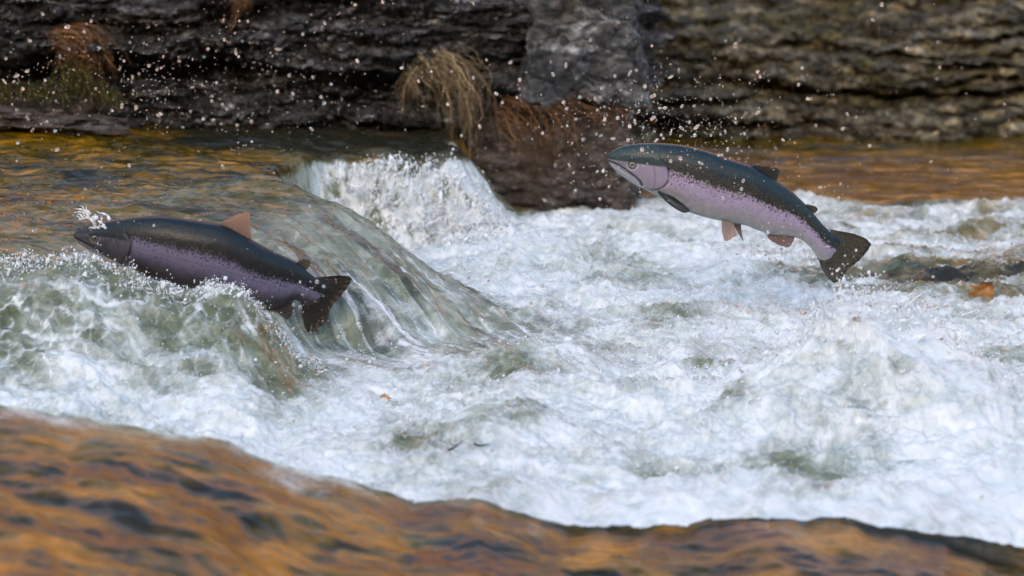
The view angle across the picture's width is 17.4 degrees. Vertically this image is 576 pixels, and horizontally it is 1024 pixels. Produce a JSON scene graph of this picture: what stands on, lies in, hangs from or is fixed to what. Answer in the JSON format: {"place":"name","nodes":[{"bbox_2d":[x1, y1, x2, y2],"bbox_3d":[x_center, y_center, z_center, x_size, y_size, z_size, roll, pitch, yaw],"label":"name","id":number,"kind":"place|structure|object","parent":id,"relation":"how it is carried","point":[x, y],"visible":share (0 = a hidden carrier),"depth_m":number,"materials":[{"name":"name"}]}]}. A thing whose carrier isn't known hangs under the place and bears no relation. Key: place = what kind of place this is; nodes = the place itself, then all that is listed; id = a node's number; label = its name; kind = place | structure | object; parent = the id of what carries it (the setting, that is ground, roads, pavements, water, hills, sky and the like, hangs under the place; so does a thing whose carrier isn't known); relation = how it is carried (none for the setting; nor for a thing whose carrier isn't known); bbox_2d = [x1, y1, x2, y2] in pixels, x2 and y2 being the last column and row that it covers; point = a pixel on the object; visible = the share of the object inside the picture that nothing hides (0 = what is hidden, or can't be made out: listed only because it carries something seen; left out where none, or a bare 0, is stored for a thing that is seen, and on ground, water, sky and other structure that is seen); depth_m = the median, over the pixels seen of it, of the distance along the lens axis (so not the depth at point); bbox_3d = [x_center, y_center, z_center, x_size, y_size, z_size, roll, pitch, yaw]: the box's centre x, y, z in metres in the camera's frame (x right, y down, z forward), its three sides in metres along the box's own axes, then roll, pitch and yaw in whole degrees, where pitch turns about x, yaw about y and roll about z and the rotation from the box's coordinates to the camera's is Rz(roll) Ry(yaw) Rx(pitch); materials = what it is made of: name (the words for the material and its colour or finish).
{"place":"outdoors","nodes":[
{"label":"outdoors","id":0,"kind":"place"},
{"bbox_2d":[0,125,1023,575],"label":"river","id":1,"kind":"structure","parent":0,"point":[90,485],"depth_m":6.96,"materials":[{"name":"liquid"}]},
{"bbox_2d":[0,94,144,136],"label":"rock slab","id":2,"kind":"object","parent":1,"relation":"on","point":[73,122],"visible":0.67,"depth_m":9.18,"materials":[{"name":"grey stone"}]},
{"bbox_2d":[73,212,351,332],"bbox_3d":[-0.682,-0.034,7.580,0.632,0.283,0.122,0,11,0],"label":"trout","id":3,"kind":"object","parent":1,"relation":"on","point":[185,252],"visible":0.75,"depth_m":7.54,"materials":[{"name":"purple"}]},
{"bbox_2d":[0,0,674,149],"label":"rock ledge","id":4,"kind":"object","parent":1,"relation":"in","point":[427,26],"visible":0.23,"depth_m":9.37,"materials":[{"name":"grey stone"}]},
{"bbox_2d":[0,61,124,118],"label":"moss","id":5,"kind":"object","parent":4,"relation":"on","point":[64,84],"visible":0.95,"depth_m":9.22,"materials":[{"name":"green plant"}]},
{"bbox_2d":[43,19,132,82],"bbox_3d":[-1.171,-0.629,9.235,0.266,0.227,0.131,0,11,0],"label":"root tuft","id":6,"kind":"object","parent":4,"relation":"on","point":[75,32],"visible":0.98,"depth_m":9.21,"materials":[{"name":"brown plant"}]},
{"bbox_2d":[223,0,254,34],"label":"root tuft","id":7,"kind":"object","parent":4,"relation":"on","point":[243,3],"visible":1,"depth_m":9.21,"materials":[{"name":"brown plant"}]},
{"bbox_2d":[394,47,500,160],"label":"dry grass","id":8,"kind":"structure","parent":4,"relation":"attached to","point":[450,65],"depth_m":9.30,"materials":[{"name":"brown plant"}]},
{"bbox_2d":[631,91,650,111],"bbox_3d":[0.388,-0.593,10.274,0.067,0.113,0.049,-14,20,-13],"label":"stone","id":9,"kind":"object","parent":4,"relation":"on","point":[643,103],"visible":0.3,"depth_m":10.27,"materials":[{"name":"grey stone"}]},
{"bbox_2d":[380,393,389,399],"bbox_3d":[-0.272,0.236,7.175,0.022,0.023,0.007,8,-31,-19],"label":"fallen leaf","id":10,"kind":"object","parent":1,"relation":"on","point":[385,396],"visible":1,"depth_m":7.18,"materials":[{"name":"orange plant"}]},
{"bbox_2d":[447,440,462,450],"bbox_3d":[-0.111,0.310,6.562,0.031,0.022,0.009,0,11,0],"label":"twig","id":11,"kind":"object","parent":1,"relation":"on","point":[453,447],"visible":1,"depth_m":6.56,"materials":[{"name":"grey wood"}]},
{"bbox_2d":[0,0,1012,386],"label":"spray","id":12,"kind":"object","parent":1,"relation":"on","point":[448,144],"visible":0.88,"depth_m":7.69,"materials":[{"name":"white liquid"}]},
{"bbox_2d":[0,156,1023,498],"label":"spray","id":13,"kind":"object","parent":1,"relation":"on","point":[804,312],"visible":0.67,"depth_m":7.32,"materials":[{"name":"white liquid"}]},
{"bbox_2d":[0,148,1023,503],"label":"splash","id":14,"kind":"object","parent":1,"relation":"on","point":[504,230],"visible":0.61,"depth_m":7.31,"materials":[{"name":"liquid"}]},
{"bbox_2d":[472,103,640,211],"bbox_3d":[0.124,-0.327,9.589,0.521,0.385,0.418,-1,11,-6],"label":"rock","id":15,"kind":"object","parent":1,"relation":"in","point":[508,181],"visible":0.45,"depth_m":9.42,"materials":[{"name":"brown stone"}]},
{"bbox_2d":[488,89,638,192],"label":"dry grass","id":16,"kind":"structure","parent":15,"relation":"on","point":[528,109],"depth_m":9.36,"materials":[{"name":"brown plant"}]},
{"bbox_2d":[515,0,649,111],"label":"boulder","id":17,"kind":"object","parent":15,"relation":"on","point":[556,23],"visible":0.94,"depth_m":9.29,"materials":[{"name":"grey stone"}]},
{"bbox_2d":[968,282,994,298],"bbox_3d":[1.154,0.015,8.195,0.075,0.075,0.022,35,-5,2],"label":"fallen leaf","id":18,"kind":"object","parent":1,"relation":"on","point":[986,289],"visible":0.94,"depth_m":8.20,"materials":[{"name":"orange plant"}]},
{"bbox_2d":[607,143,870,282],"bbox_3d":[0.529,-0.170,7.737,0.620,0.336,0.117,0,11,0],"label":"trout","id":19,"kind":"object","parent":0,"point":[702,197],"visible":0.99,"depth_m":7.70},
{"bbox_2d":[624,0,1023,140],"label":"riverbank","id":20,"kind":"structure","parent":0,"point":[902,84],"depth_m":11.02,"materials":[{"name":"grey stone"}]},
{"bbox_2d":[693,42,710,47],"bbox_3d":[0.642,-0.803,11.151,0.092,0.045,0.077,-11,16,3],"label":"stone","id":21,"kind":"object","parent":20,"relation":"on","point":[706,43],"visible":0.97,"depth_m":11.12,"materials":[{"name":"grey stone"}]}
]}

